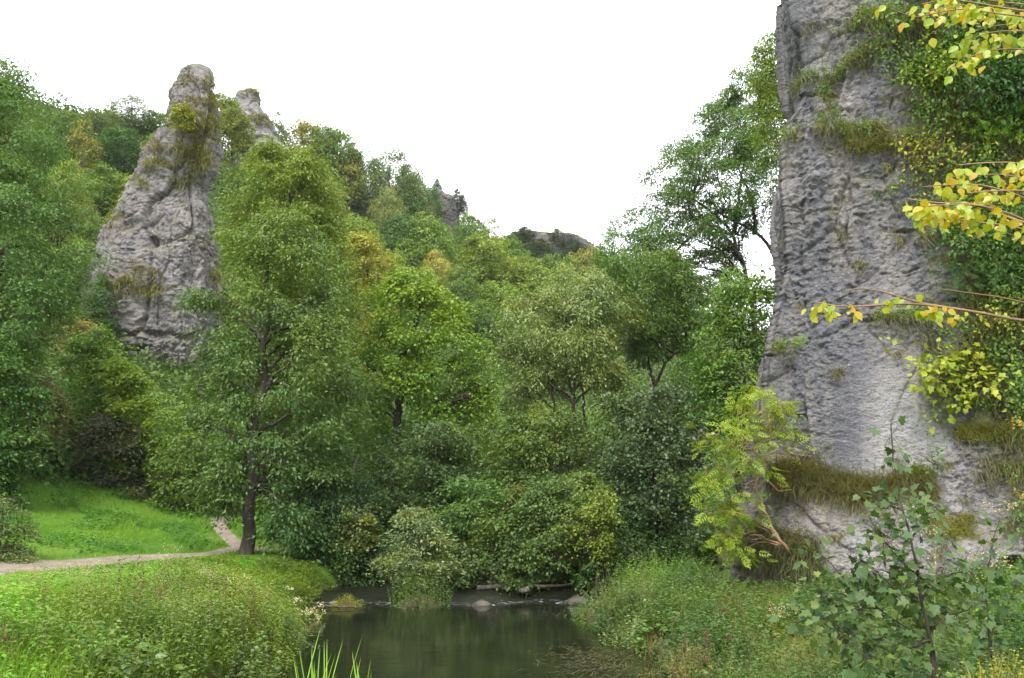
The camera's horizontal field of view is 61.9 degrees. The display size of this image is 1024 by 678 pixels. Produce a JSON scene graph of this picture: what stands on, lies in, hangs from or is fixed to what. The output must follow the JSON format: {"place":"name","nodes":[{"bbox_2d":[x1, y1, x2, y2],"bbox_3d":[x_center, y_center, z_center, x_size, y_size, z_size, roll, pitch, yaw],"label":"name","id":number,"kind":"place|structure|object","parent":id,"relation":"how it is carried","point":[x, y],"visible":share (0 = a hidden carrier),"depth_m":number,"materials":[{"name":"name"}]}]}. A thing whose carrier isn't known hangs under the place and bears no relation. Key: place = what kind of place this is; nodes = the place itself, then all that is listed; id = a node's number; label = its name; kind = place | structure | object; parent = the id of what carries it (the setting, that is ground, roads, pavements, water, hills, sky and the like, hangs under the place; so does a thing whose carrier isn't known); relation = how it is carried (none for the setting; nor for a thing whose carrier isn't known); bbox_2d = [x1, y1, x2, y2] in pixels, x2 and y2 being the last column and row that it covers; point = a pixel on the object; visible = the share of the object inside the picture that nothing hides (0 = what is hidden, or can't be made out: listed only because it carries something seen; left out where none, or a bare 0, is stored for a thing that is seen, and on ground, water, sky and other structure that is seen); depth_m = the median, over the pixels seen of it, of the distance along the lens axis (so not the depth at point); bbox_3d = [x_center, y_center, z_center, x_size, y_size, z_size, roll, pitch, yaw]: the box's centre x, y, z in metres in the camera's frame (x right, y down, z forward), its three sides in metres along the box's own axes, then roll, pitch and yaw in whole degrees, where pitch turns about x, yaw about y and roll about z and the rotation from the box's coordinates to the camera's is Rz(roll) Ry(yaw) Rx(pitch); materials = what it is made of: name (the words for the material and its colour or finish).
{"place":"outdoors","nodes":[
{"label":"outdoors","id":0,"kind":"place"},
{"bbox_2d":[0,547,282,574],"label":"path","id":1,"kind":"structure","parent":0,"point":[4,567],"depth_m":26.57,"materials":[{"name":"beige gravel"}]},
{"bbox_2d":[0,0,786,329],"label":"sky","id":2,"kind":"structure","parent":0,"point":[543,114],"materials":[{"name":"white"}]},
{"bbox_2d":[272,602,682,677],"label":"water","id":3,"kind":"structure","parent":0,"point":[464,641],"depth_m":18.85,"materials":[{"name":"green liquid"}]},
{"bbox_2d":[0,98,1023,677],"bbox_3d":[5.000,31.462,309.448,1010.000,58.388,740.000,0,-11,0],"label":"ground","id":4,"kind":"structure","parent":0,"point":[108,502],"depth_m":35.20,"materials":[{"name":"green plant"}]},
{"bbox_2d":[0,491,50,564],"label":"shrub","id":5,"kind":"object","parent":4,"relation":"on","point":[25,552],"visible":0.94,"depth_m":25.84,"materials":[{"name":"green plant"}]},
{"bbox_2d":[0,329,68,510],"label":"broadleaf tree","id":6,"kind":"object","parent":4,"relation":"on","point":[10,365],"visible":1,"depth_m":33.99,"materials":[{"name":"green plant"}]},
{"bbox_2d":[0,363,76,470],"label":"hawthorn tree","id":7,"kind":"object","parent":4,"relation":"on","point":[62,406],"visible":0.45,"depth_m":39.02,"materials":[{"name":"green plant"}]},
{"bbox_2d":[0,51,120,382],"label":"broadleaf tree","id":8,"kind":"object","parent":4,"relation":"on","point":[42,287],"visible":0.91,"depth_m":37.42,"materials":[{"name":"green plant"}]},
{"bbox_2d":[30,109,93,163],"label":"broadleaf tree","id":9,"kind":"object","parent":4,"relation":"on","point":[67,119],"visible":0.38,"depth_m":90.09,"materials":[{"name":"green plant"}]},
{"bbox_2d":[36,238,95,311],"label":"broadleaf tree","id":10,"kind":"object","parent":4,"relation":"on","point":[81,266],"visible":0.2,"depth_m":59.68,"materials":[{"name":"green plant"}]},
{"bbox_2d":[35,157,97,235],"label":"broadleaf tree","id":11,"kind":"object","parent":4,"relation":"on","point":[64,171],"visible":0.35,"depth_m":73.13,"materials":[{"name":"green plant"}]},
{"bbox_2d":[58,115,105,191],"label":"broadleaf tree","id":12,"kind":"object","parent":4,"relation":"on","point":[81,151],"visible":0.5,"depth_m":84.32,"materials":[{"name":"green plant"}]},
{"bbox_2d":[48,323,142,450],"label":"hazel tree","id":13,"kind":"object","parent":4,"relation":"on","point":[94,343],"visible":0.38,"depth_m":43.25,"materials":[{"name":"green plant"}]},
{"bbox_2d":[67,161,128,223],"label":"broadleaf tree","id":14,"kind":"object","parent":4,"relation":"on","point":[104,185],"visible":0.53,"depth_m":78.56,"materials":[{"name":"green plant"}]},
{"bbox_2d":[71,273,127,346],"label":"broadleaf tree","id":15,"kind":"object","parent":4,"relation":"on","point":[91,303],"visible":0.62,"depth_m":57.34,"materials":[{"name":"green plant"}]},
{"bbox_2d":[60,410,171,503],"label":"broadleaf tree","id":16,"kind":"object","parent":4,"relation":"on","point":[104,424],"visible":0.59,"depth_m":39.71,"materials":[{"name":"green plant"}]},
{"bbox_2d":[85,125,148,176],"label":"broadleaf tree","id":17,"kind":"object","parent":4,"relation":"on","point":[119,151],"visible":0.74,"depth_m":93.34,"materials":[{"name":"green plant"}]},
{"bbox_2d":[71,628,175,677],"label":"dock clump","id":18,"kind":"object","parent":4,"relation":"on","point":[159,655],"visible":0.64,"depth_m":11.60,"materials":[{"name":"green plant"}]},
{"bbox_2d":[94,93,165,133],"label":"broadleaf tree","id":19,"kind":"object","parent":4,"relation":"on","point":[131,119],"visible":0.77,"depth_m":106.99,"materials":[{"name":"green plant"}]},
{"bbox_2d":[72,620,189,677],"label":"butterbur patch","id":20,"kind":"object","parent":4,"relation":"on","point":[179,665],"visible":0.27,"depth_m":12.64,"materials":[{"name":"green plant"}]},
{"bbox_2d":[81,353,195,495],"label":"hazel tree","id":21,"kind":"object","parent":4,"relation":"on","point":[124,380],"visible":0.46,"depth_m":41.60,"materials":[{"name":"green plant"}]},
{"bbox_2d":[0,554,283,677],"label":"dry stems","id":22,"kind":"object","parent":4,"relation":"on","point":[69,574],"visible":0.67,"depth_m":15.02,"materials":[{"name":"green plant"}]},
{"bbox_2d":[0,556,303,677],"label":"meadow plants","id":23,"kind":"object","parent":4,"relation":"on","point":[15,605],"visible":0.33,"depth_m":12.96,"materials":[{"name":"green plant"}]},
{"bbox_2d":[80,63,224,378],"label":"rock pinnacle","id":24,"kind":"object","parent":4,"relation":"on","point":[161,227],"visible":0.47,"depth_m":59.84,"materials":[{"name":"stone"}]},
{"bbox_2d":[162,102,200,145],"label":"shrub","id":25,"kind":"object","parent":24,"relation":"on","point":[187,116],"visible":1,"depth_m":61.24,"materials":[{"name":"green plant"}]},
{"bbox_2d":[91,63,280,320],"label":"pinnacle turf","id":26,"kind":"structure","parent":24,"relation":"on","point":[197,161],"depth_m":61.66,"materials":[{"name":"green plant"}]},
{"bbox_2d":[0,556,319,677],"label":"long grass","id":27,"kind":"structure","parent":4,"relation":"on","point":[24,674],"depth_m":13.91,"materials":[{"name":"green plant"}]},
{"bbox_2d":[0,467,321,574],"bbox_3d":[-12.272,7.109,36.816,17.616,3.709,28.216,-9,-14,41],"label":"grass","id":28,"kind":"structure","parent":4,"relation":"on","point":[134,533],"depth_m":33.32,"materials":[{"name":"green plant"}]},
{"bbox_2d":[116,596,209,677],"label":"nettle clump","id":29,"kind":"object","parent":4,"relation":"on","point":[171,627],"visible":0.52,"depth_m":13.42,"materials":[{"name":"green plant"}]},
{"bbox_2d":[0,551,338,677],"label":"bank plants","id":30,"kind":"object","parent":4,"relation":"on","point":[274,563],"visible":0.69,"depth_m":14.02,"materials":[{"name":"green plant"}]},
{"bbox_2d":[136,418,220,515],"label":"broadleaf tree","id":31,"kind":"object","parent":4,"relation":"on","point":[169,498],"visible":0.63,"depth_m":39.15,"materials":[{"name":"green plant"}]},
{"bbox_2d":[219,105,258,168],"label":"shrub","id":32,"kind":"object","parent":4,"relation":"on","point":[236,119],"visible":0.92,"depth_m":98.52,"materials":[{"name":"green plant"}]},
{"bbox_2d":[198,589,288,677],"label":"nettle clump","id":33,"kind":"object","parent":4,"relation":"on","point":[240,675],"visible":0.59,"depth_m":14.85,"materials":[{"name":"green plant"}]},
{"bbox_2d":[234,88,282,179],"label":"rock pinnacle","id":34,"kind":"object","parent":4,"relation":"on","point":[251,103],"visible":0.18,"depth_m":121.32,"materials":[{"name":"stone"}]},
{"bbox_2d":[140,198,389,564],"bbox_3d":[-8.424,1.565,30.344,7.831,13.243,6.209,-5,-12,27],"label":"ash tree","id":35,"kind":"object","parent":4,"relation":"on","point":[299,327],"visible":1,"depth_m":29.66,"materials":[{"name":"green plant"}]},
{"bbox_2d":[200,134,385,490],"bbox_3d":[-9.706,-0.329,37.640,8.381,18.572,6.508,0,-11,0],"label":"ash tree","id":36,"kind":"object","parent":4,"relation":"on","point":[299,170],"visible":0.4,"depth_m":37.67,"materials":[{"name":"green plant"}]},
{"bbox_2d":[280,118,335,164],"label":"broadleaf tree","id":37,"kind":"object","parent":4,"relation":"on","point":[303,129],"visible":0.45,"depth_m":125.87,"materials":[{"name":"green plant"}]},
{"bbox_2d":[277,475,394,583],"bbox_3d":[-6.090,7.424,30.135,4.607,5.460,4.174,0,-11,0],"label":"shrub","id":38,"kind":"object","parent":4,"relation":"on","point":[338,501],"visible":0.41,"depth_m":29.66,"materials":[{"name":"green plant"}]},
{"bbox_2d":[313,127,370,193],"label":"broadleaf tree","id":39,"kind":"object","parent":4,"relation":"on","point":[341,136],"visible":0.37,"depth_m":127.56,"materials":[{"name":"green plant"}]},
{"bbox_2d":[332,142,365,212],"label":"broadleaf tree","id":40,"kind":"object","parent":4,"relation":"on","point":[348,168],"visible":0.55,"depth_m":126.61,"materials":[{"name":"green plant"}]},
{"bbox_2d":[323,503,385,583],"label":"shrub","id":41,"kind":"object","parent":4,"relation":"on","point":[370,521],"visible":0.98,"depth_m":28.84,"materials":[{"name":"green plant"}]},
{"bbox_2d":[329,211,389,289],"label":"broadleaf tree","id":42,"kind":"object","parent":4,"relation":"on","point":[362,224],"visible":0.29,"depth_m":100.82,"materials":[{"name":"green plant"}]},
{"bbox_2d":[318,536,408,585],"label":"shrub","id":43,"kind":"object","parent":4,"relation":"on","point":[345,563],"visible":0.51,"depth_m":28.87,"materials":[{"name":"green plant"}]},
{"bbox_2d":[339,230,399,499],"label":"broadleaf tree","id":44,"kind":"object","parent":4,"relation":"on","point":[366,262],"visible":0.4,"depth_m":48.23,"materials":[{"name":"green plant"}]},
{"bbox_2d":[0,81,750,566],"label":"undergrowth","id":45,"kind":"object","parent":4,"relation":"on","point":[706,533],"visible":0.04,"depth_m":64.01,"materials":[{"name":"green plant"}]},
{"bbox_2d":[365,181,410,251],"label":"broadleaf tree","id":46,"kind":"object","parent":4,"relation":"on","point":[382,216],"visible":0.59,"depth_m":118.25,"materials":[{"name":"green plant"}]},
{"bbox_2d":[350,144,431,230],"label":"broadleaf tree","id":47,"kind":"object","parent":4,"relation":"on","point":[377,181],"visible":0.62,"depth_m":124.79,"materials":[{"name":"green plant"}]},
{"bbox_2d":[376,211,430,269],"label":"broadleaf tree","id":48,"kind":"object","parent":4,"relation":"on","point":[390,241],"visible":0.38,"depth_m":110.09,"materials":[{"name":"green plant"}]},
{"bbox_2d":[392,233,439,273],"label":"broadleaf tree","id":49,"kind":"object","parent":4,"relation":"on","point":[411,253],"visible":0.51,"depth_m":107.41,"materials":[{"name":"green plant"}]},
{"bbox_2d":[363,504,476,593],"bbox_3d":[-2.936,6.877,26.736,2.939,3.431,2.978,-8,-13,37],"label":"willow shrub","id":50,"kind":"object","parent":4,"relation":"on","point":[411,519],"visible":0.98,"depth_m":26.53,"materials":[{"name":"green plant"}]},
{"bbox_2d":[387,564,452,609],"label":"islet plants","id":51,"kind":"object","parent":4,"relation":"on","point":[407,593],"visible":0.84,"depth_m":25.54,"materials":[{"name":"green plant"}]},
{"bbox_2d":[341,262,514,500],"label":"broadleaf tree","id":52,"kind":"object","parent":4,"relation":"on","point":[406,288],"visible":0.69,"depth_m":41.61,"materials":[{"name":"green plant"}]},
{"bbox_2d":[392,211,463,283],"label":"broadleaf tree","id":53,"kind":"object","parent":4,"relation":"on","point":[433,227],"visible":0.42,"depth_m":110.73,"materials":[{"name":"green plant"}]},
{"bbox_2d":[348,412,508,571],"bbox_3d":[-3.308,6.729,34.272,7.609,7.641,6.173,0,-11,0],"label":"broadleaf tree","id":54,"kind":"object","parent":4,"relation":"on","point":[446,438],"visible":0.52,"depth_m":33.73,"materials":[{"name":"green plant"}]},
{"bbox_2d":[441,260,482,317],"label":"broadleaf tree","id":55,"kind":"object","parent":4,"relation":"on","point":[459,290],"visible":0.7,"depth_m":104.13,"materials":[{"name":"green plant"}]},
{"bbox_2d":[449,208,489,267],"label":"broadleaf tree","id":56,"kind":"object","parent":4,"relation":"on","point":[470,223],"visible":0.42,"depth_m":133.59,"materials":[{"name":"green plant"}]},
{"bbox_2d":[428,474,533,582],"bbox_3d":[-1.079,6.937,29.798,3.945,4.376,3.235,3,-11,-18],"label":"shrub","id":57,"kind":"object","parent":4,"relation":"on","point":[462,524],"visible":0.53,"depth_m":29.57,"materials":[{"name":"green plant"}]},
{"bbox_2d":[458,299,505,346],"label":"broadleaf tree","id":58,"kind":"object","parent":4,"relation":"on","point":[479,320],"visible":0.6,"depth_m":99.29,"materials":[{"name":"green plant"}]},
{"bbox_2d":[451,231,521,306],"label":"broadleaf tree","id":59,"kind":"object","parent":4,"relation":"on","point":[481,268],"visible":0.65,"depth_m":118.68,"materials":[{"name":"green plant"}]},
{"bbox_2d":[442,530,557,596],"bbox_3d":[-0.332,7.613,28.072,3.892,2.679,3.150,0,-11,0],"label":"shrub","id":60,"kind":"object","parent":4,"relation":"on","point":[478,564],"visible":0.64,"depth_m":27.63,"materials":[{"name":"green plant"}]},
{"bbox_2d":[463,280,536,343],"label":"broadleaf tree","id":61,"kind":"object","parent":4,"relation":"on","point":[496,295],"visible":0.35,"depth_m":106.75,"materials":[{"name":"green plant"}]},
{"bbox_2d":[489,252,555,324],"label":"broadleaf tree","id":62,"kind":"object","parent":4,"relation":"on","point":[525,264],"visible":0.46,"depth_m":119.34,"materials":[{"name":"green plant"}]},
{"bbox_2d":[456,464,631,595],"bbox_3d":[1.036,6.848,28.741,6.043,5.232,5.178,0,-11,0],"label":"shrub","id":63,"kind":"object","parent":4,"relation":"on","point":[533,507],"visible":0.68,"depth_m":28.04,"materials":[{"name":"green plant"}]},
{"bbox_2d":[472,405,621,531],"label":"broadleaf tree","id":64,"kind":"object","parent":4,"relation":"on","point":[519,448],"visible":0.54,"depth_m":32.66,"materials":[{"name":"green plant"}]},
{"bbox_2d":[474,261,659,474],"bbox_3d":[2.424,3.442,36.098,7.070,13.500,6.374,-6,-12,29],"label":"willow tree","id":65,"kind":"object","parent":4,"relation":"on","point":[586,340],"visible":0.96,"depth_m":35.82,"materials":[{"name":"green plant"}]},
{"bbox_2d":[559,485,628,598],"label":"broadleaf tree","id":66,"kind":"object","parent":4,"relation":"on","point":[597,542],"visible":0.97,"depth_m":26.69,"materials":[{"name":"green plant"}]},
{"bbox_2d":[577,406,627,471],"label":"broadleaf tree","id":67,"kind":"object","parent":4,"relation":"on","point":[592,421],"visible":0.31,"depth_m":76.40,"materials":[{"name":"green plant"}]},
{"bbox_2d":[563,536,662,597],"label":"shrub","id":68,"kind":"object","parent":4,"relation":"on","point":[582,577],"visible":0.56,"depth_m":26.91,"materials":[{"name":"green plant"}]},
{"bbox_2d":[580,504,699,581],"bbox_3d":[4.386,7.438,29.889,4.421,3.502,3.498,-4,-11,19],"label":"shrub","id":69,"kind":"object","parent":4,"relation":"on","point":[633,531],"visible":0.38,"depth_m":29.51,"materials":[{"name":"green plant"}]},
{"bbox_2d":[580,379,723,552],"bbox_3d":[5.125,5.299,30.785,5.368,7.881,4.642,3,-11,-17],"label":"broadleaf tree","id":70,"kind":"object","parent":4,"relation":"on","point":[638,466],"visible":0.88,"depth_m":30.66,"materials":[{"name":"green plant"}]},
{"bbox_2d":[593,242,726,549],"bbox_3d":[6.405,2.788,38.197,6.379,14.955,5.205,0,-11,0],"label":"broadleaf tree","id":71,"kind":"object","parent":4,"relation":"on","point":[667,324],"visible":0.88,"depth_m":38.17,"materials":[{"name":"green plant"}]},
{"bbox_2d":[579,63,786,382],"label":"ash tree","id":72,"kind":"object","parent":4,"relation":"on","point":[705,225],"visible":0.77,"depth_m":47.29,"materials":[{"name":"green plant"}]},
{"bbox_2d":[665,330,734,413],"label":"broadleaf tree","id":73,"kind":"object","parent":4,"relation":"on","point":[679,379],"visible":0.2,"depth_m":124.80,"materials":[{"name":"green plant"}]},
{"bbox_2d":[677,261,776,498],"bbox_3d":[9.298,2.778,35.024,6.221,11.939,4.635,0,-11,0],"label":"broadleaf tree","id":74,"kind":"object","parent":4,"relation":"on","point":[713,380],"visible":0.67,"depth_m":35.21,"materials":[{"name":"green plant"}]},
{"bbox_2d":[736,22,787,184],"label":"ash tree","id":75,"kind":"object","parent":4,"relation":"on","point":[766,63],"visible":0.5,"depth_m":40.76,"materials":[{"name":"green plant"}]},
{"bbox_2d":[565,546,1023,677],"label":"bank grass","id":76,"kind":"structure","parent":4,"relation":"on","point":[738,593],"depth_m":17.86,"materials":[{"name":"green plant"}]},
{"bbox_2d":[570,547,1023,677],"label":"bank herbs","id":77,"kind":"object","parent":4,"relation":"on","point":[754,623],"visible":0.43,"depth_m":17.55,"materials":[{"name":"green plant"}]},
{"bbox_2d":[785,560,904,677],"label":"maple sapling","id":78,"kind":"object","parent":4,"relation":"on","point":[816,627],"visible":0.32,"depth_m":11.42,"materials":[{"name":"green plant"}]},
{"bbox_2d":[717,0,1023,587],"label":"rock cliff","id":79,"kind":"structure","parent":4,"relation":"on","point":[812,262],"depth_m":25.58,"materials":[{"name":"stone"}]},
{"bbox_2d":[680,373,814,568],"bbox_3d":[6.635,3.608,23.777,3.240,5.407,3.235,-9,-14,41],"label":"ash sapling","id":80,"kind":"object","parent":79,"relation":"on","point":[724,542],"visible":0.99,"depth_m":23.50,"materials":[{"name":"green plant"}]},
{"bbox_2d":[706,0,1023,588],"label":"ledge grass","id":81,"kind":"structure","parent":79,"relation":"on","point":[808,479],"depth_m":24.38,"materials":[{"name":"green plant"}]},
{"bbox_2d":[837,124,897,158],"bbox_3d":[10.874,-6.102,26.066,1.832,1.271,0.874,-5,-12,24],"label":"moss cushion","id":82,"kind":"object","parent":79,"relation":"on","point":[864,142],"visible":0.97,"depth_m":25.98,"materials":[{"name":"green plant"}]},
{"bbox_2d":[770,0,1023,570],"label":"ivy","id":83,"kind":"object","parent":79,"relation":"attached to","point":[1018,401],"visible":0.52,"depth_m":24.88,"materials":[{"name":"green plant"}]},
{"bbox_2d":[894,31,980,95],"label":"shrub","id":84,"kind":"object","parent":79,"relation":"on","point":[939,68],"visible":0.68,"depth_m":25.55,"materials":[{"name":"green plant"}]},
{"bbox_2d":[852,0,1023,39],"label":"shrub","id":85,"kind":"object","parent":79,"relation":"on","point":[888,8],"visible":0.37,"depth_m":25.50,"materials":[{"name":"green plant"}]},
{"bbox_2d":[880,123,999,184],"bbox_3d":[12.551,-5.355,25.100,3.423,1.885,1.904,0,-11,0],"label":"shrub","id":86,"kind":"object","parent":79,"relation":"on","point":[953,155],"visible":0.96,"depth_m":25.07,"materials":[{"name":"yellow plant"}]},
{"bbox_2d":[869,331,1021,434],"bbox_3d":[12.060,1.244,23.798,4.320,2.854,2.761,0,-11,0],"label":"shrub","id":87,"kind":"object","parent":79,"relation":"on","point":[930,370],"visible":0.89,"depth_m":23.56,"materials":[{"name":"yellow plant"}]},
{"bbox_2d":[922,505,983,544],"bbox_3d":[11.711,5.040,22.768,1.972,1.185,1.375,0,-11,0],"label":"moss cushion","id":88,"kind":"object","parent":79,"relation":"on","point":[960,518],"visible":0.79,"depth_m":22.74,"materials":[{"name":"green plant"}]},
{"bbox_2d":[917,0,1023,131],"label":"shrub","id":89,"kind":"object","parent":79,"relation":"on","point":[996,69],"visible":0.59,"depth_m":24.66,"materials":[{"name":"green plant"}]},
{"bbox_2d":[919,182,1023,285],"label":"shrub","id":90,"kind":"object","parent":79,"relation":"on","point":[1009,236],"visible":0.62,"depth_m":23.90,"materials":[{"name":"plant"}]},
{"bbox_2d":[933,237,1023,303],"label":"shrub","id":91,"kind":"object","parent":79,"relation":"on","point":[971,276],"visible":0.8,"depth_m":23.94,"materials":[{"name":"green plant"}]},
{"bbox_2d":[945,50,1023,141],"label":"shrub","id":92,"kind":"object","parent":79,"relation":"on","point":[1005,104],"visible":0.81,"depth_m":24.49,"materials":[{"name":"green plant"}]},
{"bbox_2d":[946,417,1022,446],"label":"moss cushion","id":93,"kind":"object","parent":79,"relation":"on","point":[962,428],"visible":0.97,"depth_m":23.38,"materials":[{"name":"green plant"}]},
{"bbox_2d":[947,88,1023,159],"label":"shrub","id":94,"kind":"object","parent":79,"relation":"on","point":[994,128],"visible":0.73,"depth_m":24.79,"materials":[{"name":"green plant"}]},
{"bbox_2d":[768,408,1023,677],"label":"maple sapling","id":95,"kind":"object","parent":4,"relation":"on","point":[896,599],"visible":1,"depth_m":8.26,"materials":[{"name":"green plant"}]},
{"bbox_2d":[801,0,1023,327],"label":"lime tree","id":96,"kind":"object","parent":4,"relation":"on","point":[925,208],"visible":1,"depth_m":3.94,"materials":[{"name":"yellow plant"}]},
{"bbox_2d":[834,633,993,677],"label":"bramble clump","id":97,"kind":"object","parent":4,"relation":"on","point":[922,670],"visible":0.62,"depth_m":9.02,"materials":[{"name":"green plant"}]},
{"bbox_2d":[926,608,1023,675],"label":"nettle clump","id":98,"kind":"object","parent":4,"relation":"on","point":[995,649],"visible":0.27,"depth_m":10.73,"materials":[{"name":"green plant"}]},
{"bbox_2d":[932,512,1023,671],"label":"maple sapling","id":99,"kind":"object","parent":4,"relation":"on","point":[1000,582],"visible":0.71,"depth_m":10.23,"materials":[{"name":"green plant"}]},
{"bbox_2d":[306,542,721,605],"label":"riverbank","id":100,"kind":"structure","parent":0,"point":[377,593],"depth_m":26.81,"materials":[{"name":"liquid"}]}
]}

